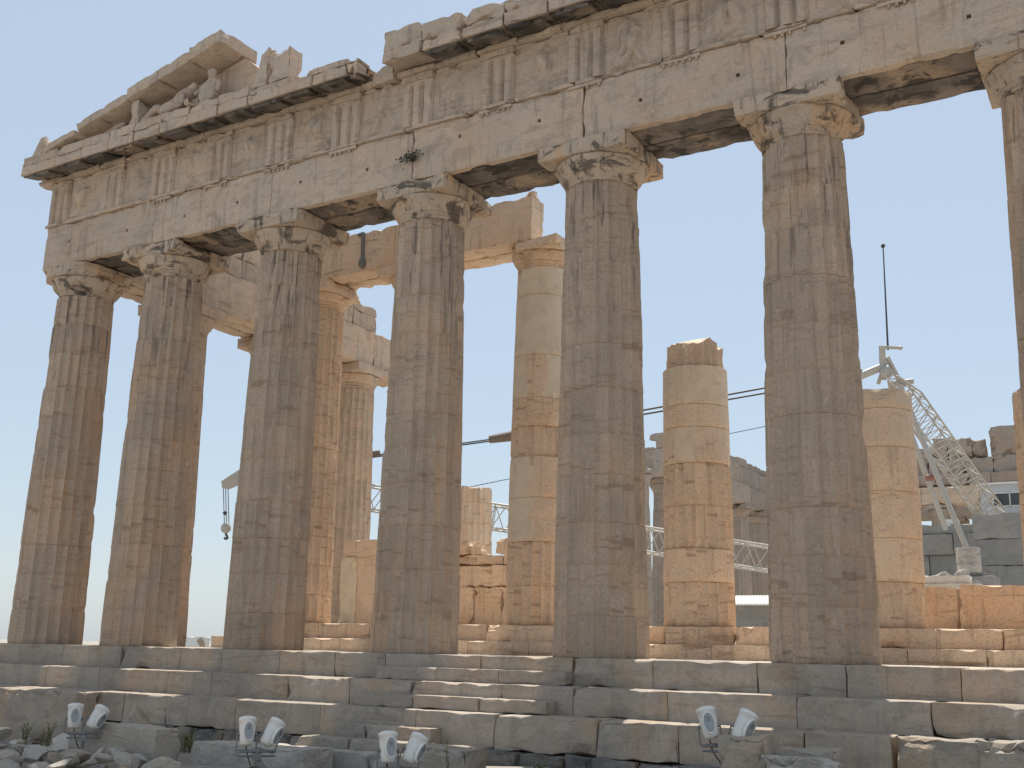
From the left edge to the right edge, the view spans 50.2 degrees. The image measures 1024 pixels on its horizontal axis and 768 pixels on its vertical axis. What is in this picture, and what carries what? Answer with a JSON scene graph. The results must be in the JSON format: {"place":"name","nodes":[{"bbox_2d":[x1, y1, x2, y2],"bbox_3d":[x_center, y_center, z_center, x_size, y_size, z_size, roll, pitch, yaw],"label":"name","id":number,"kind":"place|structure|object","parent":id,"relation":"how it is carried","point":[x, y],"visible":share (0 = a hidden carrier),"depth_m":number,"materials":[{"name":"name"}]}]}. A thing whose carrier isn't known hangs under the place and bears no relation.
{"place":"outdoors","nodes":[
{"label":"outdoors","id":0,"kind":"place"},
{"bbox_2d":[339,539,376,623],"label":"wall pier","id":1,"kind":"structure","parent":0,"point":[362,553],"depth_m":35.49,"materials":[{"name":"stone"}]},
{"bbox_2d":[338,558,357,623],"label":"marble repair slab","id":2,"kind":"structure","parent":1,"relation":"attached to","point":[348,584],"depth_m":35.64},
{"bbox_2d":[0,639,949,767],"bbox_3d":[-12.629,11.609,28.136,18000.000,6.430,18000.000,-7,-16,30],"label":"ground","id":3,"kind":"structure","parent":0,"point":[183,758],"depth_m":19.32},
{"bbox_2d":[0,743,7,749],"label":"rubble stone","id":4,"kind":"object","parent":3,"relation":"on","point":[3,746],"visible":0.64,"depth_m":21.50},
{"bbox_2d":[0,727,13,740],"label":"rubble stone","id":5,"kind":"object","parent":3,"relation":"on","point":[6,732],"visible":1,"depth_m":23.55,"materials":[{"name":"stone"}]},
{"bbox_2d":[0,759,20,767],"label":"rubble stone","id":6,"kind":"object","parent":3,"relation":"on","point":[7,763],"visible":1,"depth_m":18.31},
{"bbox_2d":[0,749,22,765],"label":"rubble stone","id":7,"kind":"object","parent":3,"relation":"on","point":[12,754],"visible":0.69,"depth_m":18.51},
{"bbox_2d":[8,745,21,755],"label":"rubble stone","id":8,"kind":"object","parent":3,"relation":"on","point":[16,748],"visible":0.49,"depth_m":19.61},
{"bbox_2d":[16,738,24,743],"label":"rubble stone","id":9,"kind":"object","parent":3,"relation":"on","point":[20,741],"visible":0.56,"depth_m":22.51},
{"bbox_2d":[16,744,24,752],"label":"rubble stone","id":10,"kind":"object","parent":3,"relation":"on","point":[22,747],"visible":0.23,"depth_m":20.25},
{"bbox_2d":[21,720,35,743],"bbox_3d":[-10.563,7.575,23.812,0.307,0.515,0.286,-1,-14,10],"label":"dry weed","id":11,"kind":"object","parent":3,"relation":"on","point":[25,737],"visible":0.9,"depth_m":23.81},
{"bbox_2d":[21,744,49,762],"bbox_3d":[-8.341,6.471,19.141,0.473,0.311,0.431,9,-16,-28],"label":"rubble stone","id":12,"kind":"object","parent":3,"relation":"on","point":[31,753],"visible":0.97,"depth_m":19.04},
{"bbox_2d":[28,761,49,767],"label":"rubble stone","id":13,"kind":"object","parent":3,"relation":"on","point":[41,764],"visible":0.89,"depth_m":17.73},
{"bbox_2d":[43,749,50,763],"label":"rubble stone","id":14,"kind":"object","parent":3,"relation":"on","point":[45,759],"visible":0.27,"depth_m":19.33,"materials":[{"name":"stone"}]},
{"bbox_2d":[40,722,56,746],"bbox_3d":[-9.879,7.473,23.318,0.338,0.510,0.251,9,-16,-28],"label":"dry weed","id":15,"kind":"object","parent":3,"relation":"on","point":[48,736],"visible":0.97,"depth_m":23.30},
{"bbox_2d":[0,685,98,745],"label":"foundation block","id":16,"kind":"structure","parent":3,"relation":"on","point":[19,707],"depth_m":24.20,"materials":[{"name":"stone"}]},
{"bbox_2d":[47,752,62,763],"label":"rubble stone","id":17,"kind":"object","parent":3,"relation":"on","point":[53,757],"visible":0.64,"depth_m":18.85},
{"bbox_2d":[50,748,64,752],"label":"rubble stone","id":18,"kind":"object","parent":3,"relation":"on","point":[58,750],"visible":0.79,"depth_m":19.31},
{"bbox_2d":[45,758,71,767],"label":"rubble stone","id":19,"kind":"object","parent":3,"relation":"on","point":[63,763],"visible":1,"depth_m":17.45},
{"bbox_2d":[50,733,66,753],"bbox_3d":[-8.470,6.941,20.782,0.599,0.542,0.749,3,7,31],"label":"rubble stone","id":20,"kind":"object","parent":3,"relation":"on","point":[58,741],"visible":0.2,"depth_m":20.65,"materials":[{"name":"stone"}]},
{"bbox_2d":[64,753,79,764],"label":"rubble stone","id":21,"kind":"object","parent":3,"relation":"on","point":[75,759],"visible":0.89,"depth_m":18.44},
{"bbox_2d":[66,762,83,767],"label":"rubble stone","id":22,"kind":"object","parent":3,"relation":"on","point":[69,765],"visible":0.23,"depth_m":18.75,"materials":[{"name":"stone"}]},
{"bbox_2d":[60,749,92,762],"bbox_3d":[-7.477,6.399,18.777,0.527,0.246,0.395,2,-27,-18],"label":"rubble stone","id":23,"kind":"object","parent":3,"relation":"on","point":[83,755],"visible":0.51,"depth_m":18.69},
{"bbox_2d":[63,703,109,749],"bbox_3d":[-7.710,6.326,19.768,0.759,1.079,0.358,6,-14,-17],"label":"twin floodlight","id":24,"kind":"object","parent":3,"relation":"on","point":[97,718],"visible":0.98,"depth_m":19.74,"materials":[{"name":"metal"}]},
{"bbox_2d":[80,758,97,766],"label":"rubble stone","id":25,"kind":"object","parent":3,"relation":"on","point":[90,762],"visible":1,"depth_m":17.80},
{"bbox_2d":[90,752,114,763],"bbox_3d":[-6.810,6.177,18.075,0.427,0.189,0.260,-7,-16,30],"label":"rubble stone","id":26,"kind":"object","parent":3,"relation":"on","point":[100,758],"visible":0.89,"depth_m":17.99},
{"bbox_2d":[98,756,113,767],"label":"rubble stone","id":27,"kind":"object","parent":3,"relation":"on","point":[104,765],"visible":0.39,"depth_m":18.35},
{"bbox_2d":[106,747,126,755],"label":"rubble stone","id":28,"kind":"object","parent":3,"relation":"on","point":[111,751],"visible":0.46,"depth_m":19.23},
{"bbox_2d":[65,721,179,766],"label":"fallen block","id":29,"kind":"object","parent":3,"relation":"on","point":[150,742],"depth_m":19.47,"materials":[{"name":"grey stone"}]},
{"bbox_2d":[121,706,149,724],"bbox_3d":[-7.086,6.421,20.596,0.418,0.672,0.797,-1,-11,9],"label":"rubble stone","id":30,"kind":"object","parent":29,"relation":"on","point":[136,715],"visible":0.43,"depth_m":20.61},
{"bbox_2d":[107,752,138,767],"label":"rubble stone","id":31,"kind":"object","parent":3,"relation":"on","point":[119,757],"visible":0.77,"depth_m":18.31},
{"bbox_2d":[121,758,132,767],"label":"rubble stone","id":32,"kind":"object","parent":3,"relation":"on","point":[127,762],"visible":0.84,"depth_m":18.04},
{"bbox_2d":[134,753,148,762],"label":"rubble stone","id":33,"kind":"object","parent":3,"relation":"on","point":[142,758],"visible":0.45,"depth_m":18.82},
{"bbox_2d":[142,756,181,767],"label":"rubble stone","id":34,"kind":"object","parent":3,"relation":"on","point":[164,762],"visible":1,"depth_m":17.43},
{"bbox_2d":[180,731,196,752],"bbox_3d":[-6.083,6.738,20.571,0.339,0.404,0.302,3,-14,-6],"label":"dry weed","id":35,"kind":"object","parent":3,"relation":"on","point":[189,738],"visible":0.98,"depth_m":20.54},
{"bbox_2d":[185,637,209,646],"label":"parapet wall","id":36,"kind":"structure","parent":3,"relation":"on","point":[191,641],"depth_m":59.81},
{"bbox_2d":[197,637,204,646],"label":"rubble stone","id":37,"kind":"object","parent":3,"relation":"on","point":[200,641],"visible":0.91,"depth_m":59.04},
{"bbox_2d":[249,760,266,767],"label":"rubble stone","id":38,"kind":"object","parent":3,"relation":"on","point":[259,764],"visible":1,"depth_m":16.31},
{"bbox_2d":[189,740,330,767],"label":"stone block","id":39,"kind":"structure","parent":3,"relation":"on","point":[218,752],"depth_m":18.87,"materials":[{"name":"grey stone"}]},
{"bbox_2d":[235,716,285,765],"bbox_3d":[-3.930,5.694,17.061,0.759,0.993,0.358,6,-14,-17],"label":"twin floodlight","id":40,"kind":"object","parent":3,"relation":"on","point":[272,733],"visible":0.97,"depth_m":17.02,"materials":[{"name":"metal"}]},
{"bbox_2d":[278,743,407,767],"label":"step slab","id":41,"kind":"structure","parent":3,"relation":"on","point":[344,758],"depth_m":18.84,"materials":[{"name":"grey stone"}]},
{"bbox_2d":[295,735,463,752],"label":"step slab","id":42,"kind":"structure","parent":3,"relation":"on","point":[351,743],"depth_m":19.69,"materials":[{"name":"grey stone"}]},
{"bbox_2d":[373,760,410,767],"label":"rubble stone","id":43,"kind":"object","parent":3,"relation":"on","point":[381,764],"visible":0.61,"depth_m":15.90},
{"bbox_2d":[376,730,428,767],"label":"twin floodlight","id":44,"kind":"object","parent":3,"relation":"on","point":[414,749],"visible":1,"depth_m":15.69,"materials":[{"name":"metal"}]},
{"bbox_2d":[444,738,449,767],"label":"dry weed","id":45,"kind":"object","parent":3,"relation":"on","point":[446,751],"visible":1,"depth_m":16.72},
{"bbox_2d":[408,744,486,767],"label":"fallen block","id":46,"kind":"object","parent":3,"relation":"on","point":[435,756],"depth_m":17.13,"materials":[{"name":"grey stone"}]},
{"bbox_2d":[0,643,1023,767],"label":"temple steps","id":47,"kind":"structure","parent":3,"relation":"on","point":[638,713],"depth_m":18.87,"materials":[{"name":"stone"}]},
{"bbox_2d":[7,261,133,644],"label":"fluted column","id":48,"kind":"structure","parent":47,"relation":"on","point":[50,595],"depth_m":29.84,"materials":[{"name":"stone"}]},
{"bbox_2d":[99,238,229,646],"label":"fluted column","id":49,"kind":"structure","parent":47,"relation":"on","point":[141,605],"depth_m":28.01,"materials":[{"name":"stone"}]},
{"bbox_2d":[138,304,229,646],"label":"fluted column","id":50,"kind":"structure","parent":47,"relation":"on","point":[211,317],"depth_m":33.53,"materials":[{"name":"brown stone"}]},
{"bbox_2d":[237,337,252,355],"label":"fluted column","id":51,"kind":"structure","parent":47,"relation":"on","point":[245,344],"depth_m":37.84,"materials":[{"name":"brown stone"}]},
{"bbox_2d":[222,208,349,649],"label":"fluted column","id":52,"kind":"structure","parent":47,"relation":"on","point":[266,595],"depth_m":25.87,"materials":[{"name":"stone"}]},
{"bbox_2d":[335,722,440,743],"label":"step slab","id":53,"kind":"structure","parent":47,"relation":"on","point":[363,730],"depth_m":19.89,"materials":[{"name":"brown stone"}]},
{"bbox_2d":[370,171,491,653],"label":"fluted column","id":54,"kind":"structure","parent":47,"relation":"on","point":[416,594],"depth_m":23.68,"materials":[{"name":"stone"}]},
{"bbox_2d":[354,692,555,714],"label":"step slab","id":55,"kind":"structure","parent":47,"relation":"attached to","point":[498,705],"depth_m":19.98,"materials":[{"name":"stone"}]},
{"bbox_2d":[376,666,572,685],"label":"step slab","id":56,"kind":"structure","parent":47,"relation":"attached to","point":[484,675],"depth_m":20.69,"materials":[{"name":"stone"}]},
{"bbox_2d":[460,486,491,565],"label":"column stump","id":57,"kind":"object","parent":47,"relation":"on","point":[476,519],"visible":0.3,"depth_m":47.34,"materials":[{"name":"stone"}]},
{"bbox_2d":[538,127,662,658],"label":"fluted column","id":58,"kind":"structure","parent":47,"relation":"on","point":[601,591],"depth_m":21.48,"materials":[{"name":"stone"}]},
{"bbox_2d":[20,0,1023,277],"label":"front entablature","id":59,"kind":"structure","parent":58,"relation":"on","point":[488,100],"depth_m":24.26,"materials":[{"name":"stone"}]},
{"bbox_2d":[31,137,50,156],"bbox_3d":[-13.708,-6.877,32.067,0.491,0.704,0.522,-7,-16,30],"label":"corner ornament","id":60,"kind":"object","parent":59,"relation":"on","point":[43,143],"visible":0.57,"depth_m":31.90,"materials":[{"name":"stone"}]},
{"bbox_2d":[103,122,127,133],"bbox_3d":[-11.251,-7.016,30.696,1.208,0.494,0.310,-7,-16,30],"label":"statue","id":61,"kind":"object","parent":59,"relation":"on","point":[118,125],"visible":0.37,"depth_m":30.46,"materials":[{"name":"stone"}]},
{"bbox_2d":[130,100,150,123],"bbox_3d":[-10.191,-7.310,30.145,0.384,0.803,0.655,-7,-16,30],"label":"support stone","id":62,"kind":"object","parent":59,"relation":"on","point":[140,110],"visible":0.45,"depth_m":29.89,"materials":[{"name":"stone"}]},
{"bbox_2d":[44,29,256,152],"bbox_3d":[-9.732,-7.863,30.211,7.801,1.961,1.345,-7,-16,30],"label":"pediment corner","id":63,"kind":"object","parent":59,"relation":"on","point":[232,60],"visible":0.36,"depth_m":29.41,"materials":[{"name":"stone"}]},
{"bbox_2d":[140,83,198,121],"bbox_3d":[-9.224,-7.544,29.461,1.951,0.815,0.598,-7,-16,30],"label":"statue","id":64,"kind":"object","parent":59,"relation":"on","point":[177,101],"visible":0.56,"depth_m":29.14,"materials":[{"name":"stone"}]},
{"bbox_2d":[184,68,221,106],"bbox_3d":[-8.073,-7.785,28.661,0.918,1.157,0.555,-7,-16,30],"label":"statue","id":65,"kind":"object","parent":59,"relation":"on","point":[210,88],"visible":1,"depth_m":28.57,"materials":[{"name":"stone"}]},
{"bbox_2d":[252,47,275,89],"bbox_3d":[-6.246,-7.965,27.840,0.471,1.127,0.471,-7,-16,30],"label":"upright stone","id":66,"kind":"object","parent":59,"relation":"on","point":[264,70],"visible":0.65,"depth_m":27.63,"materials":[{"name":"stone"}]},
{"bbox_2d":[269,45,301,83],"bbox_3d":[-5.680,-7.931,27.467,0.645,0.899,0.479,-7,-16,30],"label":"upright stone","id":67,"kind":"object","parent":59,"relation":"on","point":[286,63],"visible":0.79,"depth_m":27.27,"materials":[{"name":"stone"}]},
{"bbox_2d":[395,149,423,162],"bbox_3d":[-2.302,-5.146,24.898,0.879,0.421,0.178,-7,-16,30],"label":"shrub","id":68,"kind":"object","parent":59,"relation":"attached to","point":[413,158],"visible":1,"depth_m":24.93,"materials":[{"name":"green plant"}]},
{"bbox_2d":[211,623,1023,667],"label":"porch platform","id":69,"kind":"structure","parent":47,"relation":"on","point":[1004,648],"depth_m":23.91,"materials":[{"name":"stone"}]},
{"bbox_2d":[305,278,360,622],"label":"fluted column","id":70,"kind":"structure","parent":69,"relation":"on","point":[336,301],"depth_m":32.18,"materials":[{"name":"stone"}]},
{"bbox_2d":[321,196,543,290],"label":"porch beam","id":71,"kind":"structure","parent":70,"relation":"on","point":[359,260],"depth_m":31.01,"materials":[{"name":"stone"}]},
{"bbox_2d":[527,191,537,199],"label":"loose stone","id":72,"kind":"object","parent":71,"relation":"on","point":[533,193],"visible":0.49,"depth_m":29.82,"materials":[{"name":"stone"}]},
{"bbox_2d":[330,361,387,622],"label":"fluted column","id":73,"kind":"structure","parent":69,"relation":"on","point":[360,380],"depth_m":40.49,"materials":[{"name":"brown stone"}]},
{"bbox_2d":[121,250,390,387],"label":"flank entablature","id":74,"kind":"structure","parent":73,"relation":"on","point":[232,291],"depth_m":36.45,"materials":[{"name":"brown stone"}]},
{"bbox_2d":[378,264,395,289],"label":"fluted column","id":75,"kind":"structure","parent":69,"relation":"on","point":[387,274],"depth_m":31.51,"materials":[{"name":"stone"}]},
{"bbox_2d":[505,233,564,625],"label":"fluted column","id":76,"kind":"structure","parent":69,"relation":"on","point":[538,262],"depth_m":28.06,"materials":[{"name":"stone"}]},
{"bbox_2d":[221,243,1007,575],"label":"lattice crane","id":77,"kind":"object","parent":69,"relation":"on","point":[881,369],"visible":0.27,"depth_m":53.85,"materials":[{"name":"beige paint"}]},
{"bbox_2d":[663,338,735,626],"bbox_3d":[4.432,2.265,26.163,1.658,6.950,1.657,-7,-16,30],"label":"column stump","id":78,"kind":"object","parent":69,"relation":"on","point":[698,574],"visible":1,"depth_m":25.51,"materials":[{"name":"stone"}]},
{"bbox_2d":[862,388,927,628],"bbox_3d":[8.024,2.732,23.822,1.657,5.092,1.651,-7,-16,30],"label":"column stump","id":79,"kind":"object","parent":69,"relation":"on","point":[888,432],"visible":0.55,"depth_m":23.10,"materials":[{"name":"stone"}]},
{"bbox_2d":[925,587,963,628],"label":"porch block","id":80,"kind":"structure","parent":69,"relation":"on","point":[944,607],"depth_m":23.98,"materials":[{"name":"stone"}]},
{"bbox_2d":[922,524,976,575],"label":"grey block wall","id":81,"kind":"structure","parent":69,"relation":"on","point":[940,545],"depth_m":58.25,"materials":[{"name":"stone"}]},
{"bbox_2d":[945,519,959,524],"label":"white box","id":82,"kind":"object","parent":81,"relation":"on","point":[949,521],"visible":0.43,"depth_m":58.78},
{"bbox_2d":[917,425,1017,524],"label":"end facade","id":83,"kind":"structure","parent":81,"relation":"on","point":[1001,466],"depth_m":81.49,"materials":[{"name":"stone"}]},
{"bbox_2d":[976,481,1019,513],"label":"site cabin","id":84,"kind":"object","parent":81,"relation":"on","point":[1006,494],"visible":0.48,"depth_m":58.46,"materials":[{"name":"metal"}]},
{"bbox_2d":[992,492,1019,506],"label":"window frame","id":85,"kind":"structure","parent":84,"relation":"in","point":[1006,498],"depth_m":58.33,"materials":[{"name":"white metal"}]},
{"bbox_2d":[960,584,1023,629],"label":"porch block","id":86,"kind":"structure","parent":69,"relation":"on","point":[1000,607],"depth_m":23.35,"materials":[{"name":"stone"}]},
{"bbox_2d":[1012,388,1023,559],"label":"column stump","id":87,"kind":"object","parent":69,"relation":"on","point":[1018,422],"visible":0.92,"depth_m":22.36,"materials":[{"name":"stone"}]},
{"bbox_2d":[644,433,768,625],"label":"flank colonnade","id":88,"kind":"object","parent":47,"relation":"on","point":[749,493],"visible":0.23,"depth_m":75.85,"materials":[{"name":"stone"}]},
{"bbox_2d":[733,75,881,664],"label":"fluted column","id":89,"kind":"structure","parent":47,"relation":"on","point":[823,608],"depth_m":19.31,"materials":[{"name":"stone"}]},
{"bbox_2d":[974,30,1023,427],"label":"fluted column","id":90,"kind":"structure","parent":47,"relation":"on","point":[1000,62],"depth_m":18.52,"materials":[{"name":"stone"}]},
{"bbox_2d":[531,755,546,767],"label":"dry weed","id":91,"kind":"object","parent":3,"relation":"on","point":[539,764],"visible":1,"depth_m":17.77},
{"bbox_2d":[696,706,758,762],"bbox_3d":[2.972,5.103,15.043,0.856,1.287,0.358,-1,-14,11],"label":"twin floodlight","id":92,"kind":"object","parent":3,"relation":"on","point":[745,721],"visible":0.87,"depth_m":15.07,"materials":[{"name":"metal"}]},
{"bbox_2d":[715,732,777,767],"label":"fallen block","id":93,"kind":"object","parent":3,"relation":"on","point":[745,750],"depth_m":14.77,"materials":[{"name":"grey stone"}]},
{"bbox_2d":[761,758,843,767],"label":"fallen block","id":94,"kind":"object","parent":3,"relation":"on","point":[776,763],"depth_m":14.33,"materials":[{"name":"grey stone"}]},
{"bbox_2d":[772,746,842,763],"bbox_3d":[3.984,5.382,14.872,0.930,0.825,0.764,-7,-16,30],"label":"fallen block","id":95,"kind":"object","parent":3,"relation":"on","point":[814,754],"depth_m":14.75,"materials":[{"name":"grey stone"}]},
{"bbox_2d":[458,554,506,624],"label":"ruined cross wall","id":96,"kind":"structure","parent":0,"point":[482,594],"depth_m":33.10,"materials":[{"name":"stone"}]},
{"bbox_2d":[460,540,477,556],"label":"wall block","id":97,"kind":"structure","parent":96,"relation":"on","point":[465,548],"depth_m":33.82,"materials":[{"name":"stone"}]},
{"bbox_2d":[471,546,488,555],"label":"wall block","id":98,"kind":"structure","parent":96,"relation":"on","point":[477,551],"depth_m":33.62,"materials":[{"name":"stone"}]},
{"bbox_2d":[496,538,507,554],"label":"wall block","id":99,"kind":"structure","parent":96,"relation":"on","point":[502,546],"depth_m":33.15,"materials":[{"name":"stone"}]},
{"bbox_2d":[0,0,1019,643],"label":"sky","id":100,"kind":"structure","parent":0,"point":[926,182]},
{"bbox_2d":[735,595,768,626],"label":"site shed","id":101,"kind":"structure","parent":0,"point":[751,616],"depth_m":53.56,"materials":[{"name":"grey metal"}]},
{"bbox_2d":[971,576,1000,585],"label":"stone plinth","id":102,"kind":"structure","parent":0,"point":[990,580],"depth_m":42.40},
{"bbox_2d":[953,547,986,575],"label":"stone block","id":103,"kind":"object","parent":102,"relation":"on","point":[969,558],"depth_m":43.29,"materials":[{"name":"stone"}]},
{"bbox_2d":[982,565,1023,584],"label":"stacked block","id":104,"kind":"structure","parent":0,"point":[1011,575],"depth_m":45.03,"materials":[{"name":"grey stone"}]},
{"bbox_2d":[977,539,1023,565],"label":"stacked block","id":105,"kind":"structure","parent":104,"relation":"on","point":[1005,552],"depth_m":45.34,"materials":[{"name":"grey stone"}]},
{"bbox_2d":[971,512,1021,540],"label":"stacked block","id":106,"kind":"structure","parent":105,"relation":"on","point":[996,526],"depth_m":45.65,"materials":[{"name":"grey stone"}]},
{"bbox_3d":[13.419,6.572,33.831,2.102,0.273,0.624,-7,-16,30],"label":"marble beam","id":107,"kind":"object","parent":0,"visible":0},
{"bbox_2d":[925,583,982,588],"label":"marble beam","id":108,"kind":"structure","parent":107,"relation":"on","point":[944,585],"depth_m":33.66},
{"bbox_2d":[925,575,971,583],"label":"marble beam","id":109,"kind":"structure","parent":108,"relation":"on","point":[948,579],"depth_m":33.80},
{"bbox_3d":[15.271,8.017,38.520,2.432,2.113,1.632,-7,-16,30],"label":"platform block","id":110,"kind":"object","parent":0,"visible":0},
{"bbox_2d":[936,571,952,575],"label":"rubble stone","id":111,"kind":"object","parent":110,"relation":"on","point":[944,573],"visible":0.16,"depth_m":38.51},
{"bbox_2d":[954,569,970,576],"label":"rubble stone","id":112,"kind":"object","parent":110,"relation":"on","point":[962,572],"visible":0.38,"depth_m":38.22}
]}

